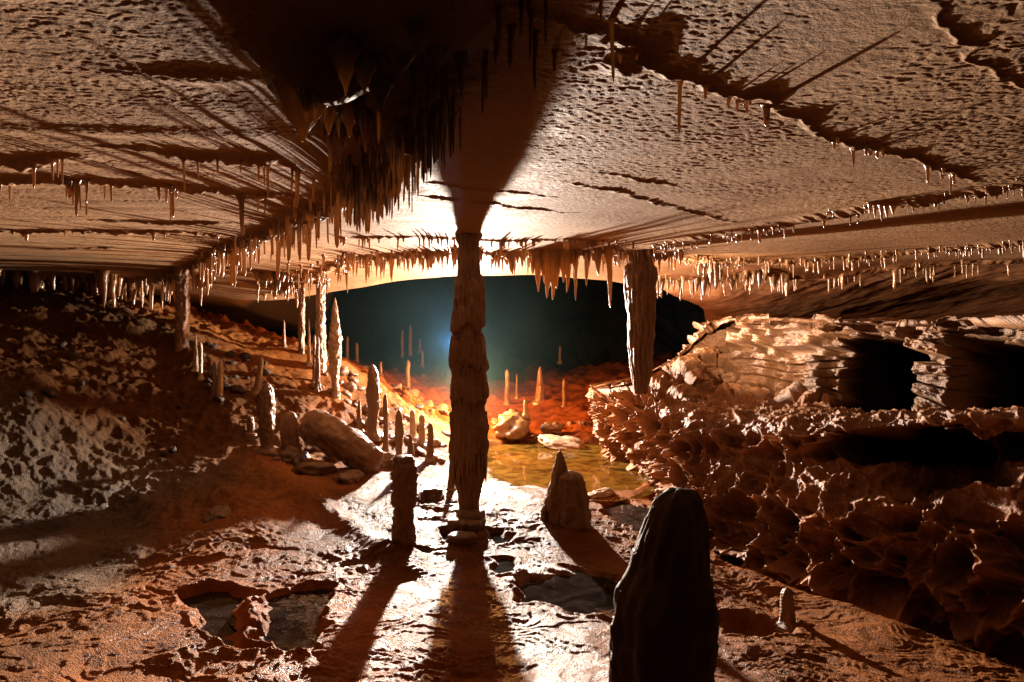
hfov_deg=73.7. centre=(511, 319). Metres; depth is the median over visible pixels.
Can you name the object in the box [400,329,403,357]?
stalagmite
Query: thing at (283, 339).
stalagmite
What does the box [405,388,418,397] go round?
rubble rock
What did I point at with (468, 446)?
cave column
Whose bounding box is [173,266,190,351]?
cave column
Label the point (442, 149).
stalactite
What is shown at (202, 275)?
stalactite
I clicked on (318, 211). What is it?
stalactite
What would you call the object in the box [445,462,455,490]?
stalagmite
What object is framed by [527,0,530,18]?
stalactite
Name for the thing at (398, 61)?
stalactite
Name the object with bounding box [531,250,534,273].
stalactite
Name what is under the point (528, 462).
pool water
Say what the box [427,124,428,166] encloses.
stalactite
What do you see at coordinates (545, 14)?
stalactite
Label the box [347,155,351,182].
stalactite
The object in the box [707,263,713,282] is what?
stalactite
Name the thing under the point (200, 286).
stalactite
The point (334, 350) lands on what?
stalagmite
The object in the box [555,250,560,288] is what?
stalactite
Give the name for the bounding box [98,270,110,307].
stalactite
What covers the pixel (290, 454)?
boulder
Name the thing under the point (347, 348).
stalagmite
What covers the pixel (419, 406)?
rubble rock
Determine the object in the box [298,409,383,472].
fallen column
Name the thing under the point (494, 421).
rubble rock
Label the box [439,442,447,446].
rubble rock
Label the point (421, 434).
stalagmite
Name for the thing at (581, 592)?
puddle water
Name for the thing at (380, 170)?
stalactite
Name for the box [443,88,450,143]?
stalactite
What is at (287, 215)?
stalactite
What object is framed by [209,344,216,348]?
rubble rock
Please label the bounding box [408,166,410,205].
stalactite
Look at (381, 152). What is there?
stalactite
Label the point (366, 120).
stalactite
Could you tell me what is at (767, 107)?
stalactite
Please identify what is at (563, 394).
stalagmite
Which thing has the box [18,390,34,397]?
rubble rock
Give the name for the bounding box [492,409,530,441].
boulder
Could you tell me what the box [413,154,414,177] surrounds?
stalactite
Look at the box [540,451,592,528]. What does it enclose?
stalagmite
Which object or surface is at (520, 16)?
stalactite
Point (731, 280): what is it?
stalactite
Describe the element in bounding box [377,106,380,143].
stalactite
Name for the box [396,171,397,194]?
stalactite
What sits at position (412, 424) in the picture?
stalagmite
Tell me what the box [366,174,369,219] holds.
stalactite
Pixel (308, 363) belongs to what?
stalagmite
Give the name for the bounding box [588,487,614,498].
boulder
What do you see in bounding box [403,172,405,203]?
stalactite
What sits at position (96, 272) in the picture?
stalactite
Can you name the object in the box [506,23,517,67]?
stalactite
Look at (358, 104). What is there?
stalactite
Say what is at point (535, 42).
stalactite
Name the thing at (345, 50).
stalactite
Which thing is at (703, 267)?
stalactite
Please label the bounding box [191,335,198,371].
stalagmite
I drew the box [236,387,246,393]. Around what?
rubble rock
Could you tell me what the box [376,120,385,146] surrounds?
stalactite
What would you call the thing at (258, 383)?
stalagmite
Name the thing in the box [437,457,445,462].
rubble rock
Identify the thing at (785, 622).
stalagmite
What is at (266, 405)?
stalagmite
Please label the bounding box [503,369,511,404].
stalagmite
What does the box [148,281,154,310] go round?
stalactite
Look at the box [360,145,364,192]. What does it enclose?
stalactite
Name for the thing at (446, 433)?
rubble rock
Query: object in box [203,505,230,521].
boulder
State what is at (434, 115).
stalactite
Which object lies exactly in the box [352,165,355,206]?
stalactite
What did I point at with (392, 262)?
stalactite
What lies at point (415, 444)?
rubble rock
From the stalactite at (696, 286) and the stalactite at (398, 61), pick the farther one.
the stalactite at (696, 286)
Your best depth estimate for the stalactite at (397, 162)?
1.92 m
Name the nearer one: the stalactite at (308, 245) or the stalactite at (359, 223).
the stalactite at (359, 223)
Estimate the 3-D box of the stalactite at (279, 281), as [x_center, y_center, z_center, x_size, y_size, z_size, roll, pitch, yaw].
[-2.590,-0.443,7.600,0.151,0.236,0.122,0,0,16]
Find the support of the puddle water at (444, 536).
on the ground
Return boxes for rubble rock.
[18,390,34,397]
[42,387,57,397]
[57,342,66,346]
[67,352,81,359]
[73,379,84,385]
[160,451,167,456]
[167,446,176,453]
[203,383,210,388]
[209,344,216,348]
[212,394,225,402]
[223,383,230,389]
[226,350,234,356]
[230,385,242,392]
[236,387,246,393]
[239,352,250,358]
[263,367,270,375]
[339,365,348,375]
[343,398,351,404]
[344,381,355,389]
[348,371,358,375]
[348,375,358,383]
[350,384,356,391]
[352,418,366,426]
[356,386,365,390]
[361,404,367,412]
[391,383,402,388]
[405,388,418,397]
[413,442,419,446]
[414,446,425,454]
[415,404,423,409]
[423,400,433,407]
[429,453,437,462]
[432,404,448,410]
[434,438,440,446]
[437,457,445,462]
[439,409,448,415]
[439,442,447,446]
[441,431,449,436]
[490,418,498,423]
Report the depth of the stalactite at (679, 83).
1.72 m
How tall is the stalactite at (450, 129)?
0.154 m
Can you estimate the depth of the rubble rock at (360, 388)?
8.02 m
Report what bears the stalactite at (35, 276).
hanging from the cave ceiling
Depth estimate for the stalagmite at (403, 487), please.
4.34 m
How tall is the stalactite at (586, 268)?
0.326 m
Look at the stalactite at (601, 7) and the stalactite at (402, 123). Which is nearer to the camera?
the stalactite at (601, 7)
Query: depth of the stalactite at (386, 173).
2.25 m
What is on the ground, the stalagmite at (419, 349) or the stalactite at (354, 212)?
the stalagmite at (419, 349)
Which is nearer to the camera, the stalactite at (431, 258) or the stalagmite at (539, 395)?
the stalactite at (431, 258)
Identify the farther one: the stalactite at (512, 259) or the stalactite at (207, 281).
the stalactite at (207, 281)
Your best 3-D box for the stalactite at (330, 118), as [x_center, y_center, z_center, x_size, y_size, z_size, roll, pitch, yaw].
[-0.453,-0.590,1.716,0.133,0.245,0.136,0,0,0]
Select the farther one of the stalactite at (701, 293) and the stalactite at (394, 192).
the stalactite at (701, 293)
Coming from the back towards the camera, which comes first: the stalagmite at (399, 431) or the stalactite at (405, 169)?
the stalagmite at (399, 431)
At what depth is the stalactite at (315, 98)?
1.53 m
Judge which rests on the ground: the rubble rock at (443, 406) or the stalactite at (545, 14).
the rubble rock at (443, 406)
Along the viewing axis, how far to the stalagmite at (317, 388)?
7.48 m
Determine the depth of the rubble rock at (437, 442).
7.45 m
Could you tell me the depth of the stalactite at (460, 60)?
1.49 m
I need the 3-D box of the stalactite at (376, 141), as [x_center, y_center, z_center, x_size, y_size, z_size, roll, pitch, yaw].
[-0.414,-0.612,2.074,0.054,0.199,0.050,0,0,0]
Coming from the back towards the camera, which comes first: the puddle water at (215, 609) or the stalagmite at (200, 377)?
the stalagmite at (200, 377)
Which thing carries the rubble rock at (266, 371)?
on the ground
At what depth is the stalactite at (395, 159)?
2.00 m
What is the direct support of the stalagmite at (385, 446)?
on the ground
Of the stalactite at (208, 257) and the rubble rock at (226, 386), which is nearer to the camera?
the stalactite at (208, 257)
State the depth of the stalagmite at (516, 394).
11.98 m
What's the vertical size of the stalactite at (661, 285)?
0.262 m
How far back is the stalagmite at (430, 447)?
6.88 m
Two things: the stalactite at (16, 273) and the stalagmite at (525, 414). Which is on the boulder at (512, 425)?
the stalagmite at (525, 414)
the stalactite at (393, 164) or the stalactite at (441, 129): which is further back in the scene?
the stalactite at (393, 164)
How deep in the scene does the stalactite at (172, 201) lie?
3.17 m
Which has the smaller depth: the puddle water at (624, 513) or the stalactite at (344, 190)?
the stalactite at (344, 190)
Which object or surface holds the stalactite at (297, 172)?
hanging from the cave ceiling
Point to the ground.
(114, 549)
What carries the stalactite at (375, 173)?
hanging from the cave ceiling
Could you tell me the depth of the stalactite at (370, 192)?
2.65 m
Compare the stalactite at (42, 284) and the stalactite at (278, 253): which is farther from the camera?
the stalactite at (42, 284)
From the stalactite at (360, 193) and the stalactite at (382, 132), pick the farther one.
the stalactite at (360, 193)
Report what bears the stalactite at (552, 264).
hanging from the cave ceiling
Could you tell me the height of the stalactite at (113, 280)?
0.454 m
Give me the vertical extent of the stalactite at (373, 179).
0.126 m
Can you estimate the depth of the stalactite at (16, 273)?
7.72 m
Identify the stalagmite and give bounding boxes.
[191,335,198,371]
[197,342,203,380]
[209,361,216,399]
[216,360,223,404]
[244,416,256,439]
[252,357,263,395]
[256,382,278,455]
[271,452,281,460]
[279,411,310,458]
[281,321,286,346]
[305,320,311,366]
[312,334,315,381]
[314,336,321,392]
[327,298,342,398]
[345,336,348,358]
[355,342,358,362]
[356,398,364,431]
[357,418,362,432]
[366,364,381,441]
[379,362,383,376]
[382,393,389,451]
[390,454,418,547]
[394,409,403,455]
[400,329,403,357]
[405,360,410,387]
[407,434,419,475]
[408,325,412,356]
[410,409,416,437]
[417,339,421,352]
[418,414,425,447]
[420,350,424,367]
[425,422,436,463]
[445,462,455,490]
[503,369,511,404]
[514,375,518,398]
[522,399,529,418]
[531,366,544,404]
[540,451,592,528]
[557,346,562,363]
[561,379,565,406]
[608,487,718,681]
[774,588,796,632]
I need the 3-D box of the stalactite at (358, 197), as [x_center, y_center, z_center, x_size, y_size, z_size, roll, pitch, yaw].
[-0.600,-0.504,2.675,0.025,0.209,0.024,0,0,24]
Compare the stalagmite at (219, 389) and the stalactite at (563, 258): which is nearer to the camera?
the stalactite at (563, 258)
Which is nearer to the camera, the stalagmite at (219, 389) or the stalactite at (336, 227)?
the stalactite at (336, 227)
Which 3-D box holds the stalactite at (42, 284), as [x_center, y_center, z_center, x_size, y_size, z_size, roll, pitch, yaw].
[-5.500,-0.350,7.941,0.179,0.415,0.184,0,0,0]
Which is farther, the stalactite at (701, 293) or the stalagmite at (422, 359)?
the stalagmite at (422, 359)
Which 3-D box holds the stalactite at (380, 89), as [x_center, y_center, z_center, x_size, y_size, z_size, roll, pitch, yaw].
[-0.312,-0.579,1.599,0.086,0.184,0.080,0,0,0]
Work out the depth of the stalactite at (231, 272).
5.78 m
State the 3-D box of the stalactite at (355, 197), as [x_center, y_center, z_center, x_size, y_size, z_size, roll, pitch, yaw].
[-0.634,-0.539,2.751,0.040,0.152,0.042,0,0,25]
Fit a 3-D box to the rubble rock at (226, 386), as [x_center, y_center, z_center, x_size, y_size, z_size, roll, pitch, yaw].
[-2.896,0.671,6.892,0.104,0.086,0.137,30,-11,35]
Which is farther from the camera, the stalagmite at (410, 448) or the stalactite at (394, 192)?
the stalagmite at (410, 448)
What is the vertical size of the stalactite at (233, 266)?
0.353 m
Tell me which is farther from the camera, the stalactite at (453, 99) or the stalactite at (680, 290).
the stalactite at (680, 290)
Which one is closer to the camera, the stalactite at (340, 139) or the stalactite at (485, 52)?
the stalactite at (485, 52)
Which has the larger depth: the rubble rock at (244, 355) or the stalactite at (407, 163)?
the rubble rock at (244, 355)
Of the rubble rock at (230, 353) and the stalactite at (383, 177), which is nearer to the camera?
the stalactite at (383, 177)
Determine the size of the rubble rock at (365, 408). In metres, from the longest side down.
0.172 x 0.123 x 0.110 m
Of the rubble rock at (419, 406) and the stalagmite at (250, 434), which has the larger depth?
the rubble rock at (419, 406)
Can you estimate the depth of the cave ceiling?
2.32 m
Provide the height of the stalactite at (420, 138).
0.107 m
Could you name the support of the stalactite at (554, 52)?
hanging from the cave ceiling
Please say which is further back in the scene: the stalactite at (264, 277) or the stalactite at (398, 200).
the stalactite at (264, 277)
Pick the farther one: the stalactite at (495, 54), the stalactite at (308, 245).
the stalactite at (308, 245)
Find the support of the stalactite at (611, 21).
hanging from the cave ceiling
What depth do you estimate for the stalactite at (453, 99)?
1.73 m
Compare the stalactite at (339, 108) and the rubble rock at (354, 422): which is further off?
the rubble rock at (354, 422)
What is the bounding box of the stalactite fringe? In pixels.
[0,0,1023,308]
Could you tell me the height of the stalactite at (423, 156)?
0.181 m
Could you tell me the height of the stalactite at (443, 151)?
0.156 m
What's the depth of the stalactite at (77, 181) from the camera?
3.04 m
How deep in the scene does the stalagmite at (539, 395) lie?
11.45 m
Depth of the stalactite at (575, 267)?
5.93 m
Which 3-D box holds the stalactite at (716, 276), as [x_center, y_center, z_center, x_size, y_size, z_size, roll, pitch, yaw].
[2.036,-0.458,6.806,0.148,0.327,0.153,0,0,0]
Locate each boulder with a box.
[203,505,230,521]
[279,445,302,464]
[291,460,337,475]
[333,469,364,483]
[381,452,394,467]
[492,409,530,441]
[538,434,584,449]
[540,422,562,434]
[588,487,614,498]
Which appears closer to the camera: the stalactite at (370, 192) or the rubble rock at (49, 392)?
the stalactite at (370, 192)
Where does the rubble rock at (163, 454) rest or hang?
on the ground
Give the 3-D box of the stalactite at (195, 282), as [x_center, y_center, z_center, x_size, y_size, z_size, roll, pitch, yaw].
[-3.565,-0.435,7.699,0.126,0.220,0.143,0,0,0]
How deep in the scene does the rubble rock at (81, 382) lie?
6.15 m
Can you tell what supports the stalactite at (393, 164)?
hanging from the cave ceiling
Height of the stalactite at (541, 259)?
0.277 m
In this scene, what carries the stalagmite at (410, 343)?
on the ground
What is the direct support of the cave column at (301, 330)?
on the ground
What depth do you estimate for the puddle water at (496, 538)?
4.76 m
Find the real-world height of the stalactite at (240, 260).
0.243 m
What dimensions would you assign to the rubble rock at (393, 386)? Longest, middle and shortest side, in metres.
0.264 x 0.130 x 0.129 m
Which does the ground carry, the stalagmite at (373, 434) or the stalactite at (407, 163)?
the stalagmite at (373, 434)
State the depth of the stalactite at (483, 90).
1.60 m
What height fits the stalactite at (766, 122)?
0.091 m
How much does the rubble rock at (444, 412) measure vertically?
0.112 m
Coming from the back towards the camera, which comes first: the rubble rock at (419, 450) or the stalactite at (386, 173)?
the rubble rock at (419, 450)
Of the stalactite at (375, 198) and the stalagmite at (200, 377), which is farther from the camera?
the stalagmite at (200, 377)
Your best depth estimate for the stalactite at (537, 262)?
5.93 m
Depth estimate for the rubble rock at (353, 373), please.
8.13 m
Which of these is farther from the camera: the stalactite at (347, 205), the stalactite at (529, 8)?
the stalactite at (347, 205)
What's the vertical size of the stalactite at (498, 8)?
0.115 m
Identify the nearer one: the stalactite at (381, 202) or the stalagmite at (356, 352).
the stalactite at (381, 202)
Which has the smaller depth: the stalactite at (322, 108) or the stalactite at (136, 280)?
the stalactite at (322, 108)
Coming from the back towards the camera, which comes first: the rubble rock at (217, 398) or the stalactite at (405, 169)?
the rubble rock at (217, 398)
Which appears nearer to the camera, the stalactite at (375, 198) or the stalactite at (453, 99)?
the stalactite at (453, 99)
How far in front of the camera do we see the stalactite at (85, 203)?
3.10 m
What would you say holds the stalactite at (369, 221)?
hanging from the cave ceiling
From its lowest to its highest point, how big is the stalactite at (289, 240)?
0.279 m
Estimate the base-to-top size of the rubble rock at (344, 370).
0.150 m
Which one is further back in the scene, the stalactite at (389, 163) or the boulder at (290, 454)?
the boulder at (290, 454)
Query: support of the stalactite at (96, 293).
hanging from the cave ceiling
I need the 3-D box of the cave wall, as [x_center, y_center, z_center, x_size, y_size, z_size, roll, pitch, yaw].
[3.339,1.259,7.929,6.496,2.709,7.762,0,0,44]
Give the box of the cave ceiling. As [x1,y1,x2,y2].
[0,0,1023,330]
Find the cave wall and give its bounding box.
[585,310,1023,669]
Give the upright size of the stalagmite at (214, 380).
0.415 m
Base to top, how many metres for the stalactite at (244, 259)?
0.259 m
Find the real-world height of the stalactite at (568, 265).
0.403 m
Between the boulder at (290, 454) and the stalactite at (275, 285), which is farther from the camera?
the stalactite at (275, 285)
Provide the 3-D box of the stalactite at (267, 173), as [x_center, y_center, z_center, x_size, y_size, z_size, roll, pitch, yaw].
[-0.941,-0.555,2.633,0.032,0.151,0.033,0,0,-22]
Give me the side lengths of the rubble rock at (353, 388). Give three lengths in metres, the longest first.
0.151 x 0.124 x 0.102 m
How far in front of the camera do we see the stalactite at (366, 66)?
1.49 m
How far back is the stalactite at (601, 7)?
1.26 m
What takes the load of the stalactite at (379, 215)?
hanging from the cave ceiling
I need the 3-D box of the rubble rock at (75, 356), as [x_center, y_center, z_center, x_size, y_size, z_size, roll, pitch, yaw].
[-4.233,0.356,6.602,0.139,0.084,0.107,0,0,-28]
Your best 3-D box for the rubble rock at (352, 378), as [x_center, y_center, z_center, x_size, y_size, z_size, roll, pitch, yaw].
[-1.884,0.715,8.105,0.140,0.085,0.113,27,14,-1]
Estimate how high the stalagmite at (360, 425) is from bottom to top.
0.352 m
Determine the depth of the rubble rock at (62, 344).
6.68 m
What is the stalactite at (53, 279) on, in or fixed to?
hanging from the cave ceiling
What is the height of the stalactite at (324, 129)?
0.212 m
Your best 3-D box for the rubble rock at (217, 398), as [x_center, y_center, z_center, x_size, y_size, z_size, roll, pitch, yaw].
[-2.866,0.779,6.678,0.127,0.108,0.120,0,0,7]
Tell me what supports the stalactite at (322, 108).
hanging from the cave ceiling
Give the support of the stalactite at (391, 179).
hanging from the cave ceiling
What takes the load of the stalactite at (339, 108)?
hanging from the cave ceiling
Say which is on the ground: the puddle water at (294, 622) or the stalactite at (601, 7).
the puddle water at (294, 622)
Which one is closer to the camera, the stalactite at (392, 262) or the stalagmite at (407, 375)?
the stalactite at (392, 262)
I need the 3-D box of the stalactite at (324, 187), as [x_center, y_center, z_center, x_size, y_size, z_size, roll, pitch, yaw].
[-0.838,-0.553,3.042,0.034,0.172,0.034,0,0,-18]
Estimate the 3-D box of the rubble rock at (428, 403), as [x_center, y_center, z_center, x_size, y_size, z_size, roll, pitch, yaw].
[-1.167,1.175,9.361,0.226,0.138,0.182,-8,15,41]
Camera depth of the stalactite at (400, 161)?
1.99 m
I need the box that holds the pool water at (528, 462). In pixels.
[487,440,656,503]
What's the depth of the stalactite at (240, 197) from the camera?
3.34 m
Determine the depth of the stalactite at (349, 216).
3.12 m
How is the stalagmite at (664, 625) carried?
on the ground
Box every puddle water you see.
[181,591,242,645]
[263,589,332,650]
[420,500,437,504]
[442,534,447,539]
[489,533,507,543]
[492,559,514,572]
[518,569,616,616]
[603,502,649,531]
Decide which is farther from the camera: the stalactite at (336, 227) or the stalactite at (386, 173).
the stalactite at (336, 227)
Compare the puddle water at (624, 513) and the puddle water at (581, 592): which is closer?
the puddle water at (581, 592)
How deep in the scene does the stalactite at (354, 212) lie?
2.81 m
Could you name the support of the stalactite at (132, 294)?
hanging from the cave ceiling
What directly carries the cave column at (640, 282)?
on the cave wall
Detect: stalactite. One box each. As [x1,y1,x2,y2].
[12,270,21,288]
[25,270,43,293]
[40,275,44,287]
[50,274,56,290]
[73,178,81,211]
[85,184,88,216]
[93,281,98,295]
[94,270,100,294]
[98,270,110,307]
[109,274,117,306]
[117,276,123,296]
[126,279,135,304]
[132,277,140,293]
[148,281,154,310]
[168,186,175,216]
[168,274,174,301]
[194,260,204,283]
[194,274,197,290]
[197,274,202,304]
[207,255,211,287]
[207,268,208,295]
[226,249,232,285]
[229,243,238,265]
[229,246,235,286]
[235,193,245,235]
[238,248,241,271]
[242,248,246,274]
[248,238,252,269]
[260,66,314,141]
[261,271,267,288]
[266,164,270,194]
[272,272,277,299]
[275,237,281,279]
[277,272,281,290]
[283,211,290,235]
[283,219,292,262]
[294,169,301,207]
[296,86,310,120]
[296,223,301,260]
[305,224,311,261]
[309,100,327,123]
[311,92,319,122]
[314,219,320,237]
[315,207,320,239]
[320,106,336,133]
[322,121,326,143]
[322,182,325,213]
[327,33,363,95]
[328,123,333,176]
[333,214,339,247]
[334,104,344,121]
[334,121,346,160]
[335,117,341,136]
[339,196,340,228]
[340,98,365,136]
[343,182,345,210]
[345,181,347,225]
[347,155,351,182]
[348,199,351,226]
[352,94,365,130]
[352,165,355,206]
[353,199,355,222]
[354,51,377,94]
[354,185,356,204]
[358,104,375,150]
[358,176,359,214]
[359,214,360,232]
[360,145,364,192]
[360,169,361,215]
[361,198,362,219]
[364,257,368,282]
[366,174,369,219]
[367,211,370,233]
[369,75,394,111]
[370,179,371,202]
[371,162,374,188]
[371,184,373,204]
[372,130,379,151]
[375,156,376,189]
[375,186,376,209]
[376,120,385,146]
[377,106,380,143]
[378,205,379,223]
[379,155,382,182]
[380,142,382,162]
[381,191,382,214]
[382,165,385,189]
[384,49,415,77]
[386,152,387,197]
[388,150,389,174]
[389,191,390,210]
[389,258,394,280]
[390,170,392,188]
[392,140,394,183]
[393,176,394,206]
[395,149,396,169]
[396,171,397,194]
[397,148,398,177]
[397,192,399,210]
[399,150,401,173]
[400,117,404,165]
[400,169,401,188]
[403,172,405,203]
[405,19,424,55]
[405,154,405,184]
[406,154,408,189]
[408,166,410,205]
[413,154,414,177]
[414,164,415,192]
[417,165,418,196]
[418,130,422,158]
[422,126,426,183]
[426,252,433,267]
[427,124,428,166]
[429,121,432,177]
[431,108,438,165]
[436,130,439,159]
[439,107,442,143]
[441,134,442,161]
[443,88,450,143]
[443,139,444,163]
[449,117,451,158]
[451,91,456,153]
[453,51,467,101]
[481,59,484,114]
[483,49,488,99]
[493,35,497,65]
[494,3,501,51]
[498,18,502,53]
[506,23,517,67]
[509,253,515,273]
[519,0,522,34]
[522,0,523,24]
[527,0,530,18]
[528,9,534,59]
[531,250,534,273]
[533,29,539,89]
[533,249,542,291]
[540,252,543,276]
[543,249,550,296]
[544,0,547,44]
[550,249,555,299]
[551,49,557,71]
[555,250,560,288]
[560,249,567,282]
[565,250,572,291]
[572,250,577,279]
[573,258,578,300]
[584,256,588,285]
[593,248,603,275]
[599,0,602,19]
[603,248,613,307]
[607,17,615,81]
[659,278,664,297]
[676,80,683,133]
[678,280,681,299]
[693,277,699,291]
[699,275,708,295]
[700,282,702,299]
[701,263,706,276]
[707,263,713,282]
[713,263,718,289]
[719,264,723,281]
[727,274,734,289]
[756,269,761,287]
[760,105,770,126]
[762,103,769,118]
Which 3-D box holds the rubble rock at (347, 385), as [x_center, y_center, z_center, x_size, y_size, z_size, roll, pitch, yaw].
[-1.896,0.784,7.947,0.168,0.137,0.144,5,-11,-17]
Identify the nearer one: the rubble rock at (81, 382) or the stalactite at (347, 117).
the stalactite at (347, 117)
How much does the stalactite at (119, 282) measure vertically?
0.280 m
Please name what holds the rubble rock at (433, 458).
on the ground
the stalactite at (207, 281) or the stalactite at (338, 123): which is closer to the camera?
the stalactite at (338, 123)
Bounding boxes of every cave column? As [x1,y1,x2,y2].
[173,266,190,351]
[298,288,305,353]
[315,282,326,372]
[447,233,489,545]
[624,249,657,393]
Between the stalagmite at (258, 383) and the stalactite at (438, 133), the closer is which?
the stalactite at (438, 133)
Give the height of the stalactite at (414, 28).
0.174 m
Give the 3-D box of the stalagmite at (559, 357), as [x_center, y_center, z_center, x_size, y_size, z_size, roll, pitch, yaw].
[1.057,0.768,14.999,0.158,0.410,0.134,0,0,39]
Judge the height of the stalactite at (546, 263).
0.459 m
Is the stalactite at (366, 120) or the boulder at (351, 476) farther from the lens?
the boulder at (351, 476)
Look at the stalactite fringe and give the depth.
5.88 m
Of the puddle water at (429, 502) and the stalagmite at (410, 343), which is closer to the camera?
the puddle water at (429, 502)
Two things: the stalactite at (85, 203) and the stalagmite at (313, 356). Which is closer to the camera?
the stalactite at (85, 203)
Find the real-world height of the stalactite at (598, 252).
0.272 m
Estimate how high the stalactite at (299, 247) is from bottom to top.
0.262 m
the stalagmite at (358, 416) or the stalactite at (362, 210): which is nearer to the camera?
the stalactite at (362, 210)
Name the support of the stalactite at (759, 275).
hanging from the cave ceiling
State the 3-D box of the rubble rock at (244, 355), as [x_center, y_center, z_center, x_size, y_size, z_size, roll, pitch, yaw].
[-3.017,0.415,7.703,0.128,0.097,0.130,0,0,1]
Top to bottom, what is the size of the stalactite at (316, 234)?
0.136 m
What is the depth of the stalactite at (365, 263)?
6.57 m
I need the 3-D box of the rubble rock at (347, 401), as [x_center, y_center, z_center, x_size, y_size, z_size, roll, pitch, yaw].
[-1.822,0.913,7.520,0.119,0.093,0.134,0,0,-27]
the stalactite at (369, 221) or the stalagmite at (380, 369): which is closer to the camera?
the stalactite at (369, 221)
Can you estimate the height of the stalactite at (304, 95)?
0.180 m
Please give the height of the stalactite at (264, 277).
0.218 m
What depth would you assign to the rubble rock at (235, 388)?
6.85 m
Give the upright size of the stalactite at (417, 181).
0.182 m
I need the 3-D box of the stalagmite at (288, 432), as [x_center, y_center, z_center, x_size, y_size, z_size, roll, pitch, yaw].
[-2.046,1.062,6.300,0.359,0.440,0.303,0,0,0]
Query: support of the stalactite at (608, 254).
hanging from the cave ceiling
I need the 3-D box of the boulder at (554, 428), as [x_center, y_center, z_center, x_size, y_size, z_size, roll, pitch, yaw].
[0.529,1.452,9.090,0.372,0.190,0.259,11,-15,-34]
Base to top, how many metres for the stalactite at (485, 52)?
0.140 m
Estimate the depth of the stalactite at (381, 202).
2.61 m
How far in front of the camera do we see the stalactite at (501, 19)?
1.36 m
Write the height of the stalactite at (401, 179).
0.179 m
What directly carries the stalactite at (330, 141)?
hanging from the cave ceiling
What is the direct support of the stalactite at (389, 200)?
hanging from the cave ceiling
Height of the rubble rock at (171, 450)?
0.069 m
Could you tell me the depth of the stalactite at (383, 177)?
2.49 m
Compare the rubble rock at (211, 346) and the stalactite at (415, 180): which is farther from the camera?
the rubble rock at (211, 346)
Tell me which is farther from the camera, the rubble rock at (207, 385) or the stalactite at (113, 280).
the stalactite at (113, 280)
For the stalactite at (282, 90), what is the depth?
1.58 m
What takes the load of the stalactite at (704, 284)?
hanging from the cave ceiling
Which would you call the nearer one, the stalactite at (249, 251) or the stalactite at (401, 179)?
the stalactite at (401, 179)
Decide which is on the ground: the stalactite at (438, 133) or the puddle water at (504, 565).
the puddle water at (504, 565)
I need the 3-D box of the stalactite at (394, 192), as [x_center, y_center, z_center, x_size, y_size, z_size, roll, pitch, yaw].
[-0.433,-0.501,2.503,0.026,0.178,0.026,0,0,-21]
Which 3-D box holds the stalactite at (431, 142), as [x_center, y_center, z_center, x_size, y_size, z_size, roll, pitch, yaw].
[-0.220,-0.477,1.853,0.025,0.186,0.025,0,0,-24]
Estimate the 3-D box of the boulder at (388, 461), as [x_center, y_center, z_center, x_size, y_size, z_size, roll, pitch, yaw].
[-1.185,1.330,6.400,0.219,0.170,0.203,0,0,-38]
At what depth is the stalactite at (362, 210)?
2.71 m
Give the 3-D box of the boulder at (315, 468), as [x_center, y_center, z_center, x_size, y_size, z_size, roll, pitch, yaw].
[-1.698,1.321,5.889,0.399,0.210,0.260,0,0,-24]
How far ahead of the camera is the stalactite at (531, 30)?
1.33 m
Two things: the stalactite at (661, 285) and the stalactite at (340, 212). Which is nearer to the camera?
the stalactite at (340, 212)
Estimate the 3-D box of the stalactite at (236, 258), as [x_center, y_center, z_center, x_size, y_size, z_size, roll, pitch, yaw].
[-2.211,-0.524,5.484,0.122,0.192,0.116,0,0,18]
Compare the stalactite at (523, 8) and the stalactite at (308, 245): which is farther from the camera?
the stalactite at (308, 245)
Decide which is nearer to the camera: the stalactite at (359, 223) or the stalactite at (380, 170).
the stalactite at (380, 170)
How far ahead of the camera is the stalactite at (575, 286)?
6.09 m
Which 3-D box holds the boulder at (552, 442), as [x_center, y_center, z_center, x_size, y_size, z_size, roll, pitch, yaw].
[0.621,1.512,8.385,0.635,0.187,0.433,10,10,-3]
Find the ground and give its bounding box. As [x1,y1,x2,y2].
[0,275,1023,681]
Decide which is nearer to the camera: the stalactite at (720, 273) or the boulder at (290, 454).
the boulder at (290, 454)
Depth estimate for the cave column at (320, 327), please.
7.96 m
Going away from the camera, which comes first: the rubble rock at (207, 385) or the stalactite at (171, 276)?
the rubble rock at (207, 385)
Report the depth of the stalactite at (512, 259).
6.10 m
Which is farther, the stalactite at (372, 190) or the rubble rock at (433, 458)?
the rubble rock at (433, 458)

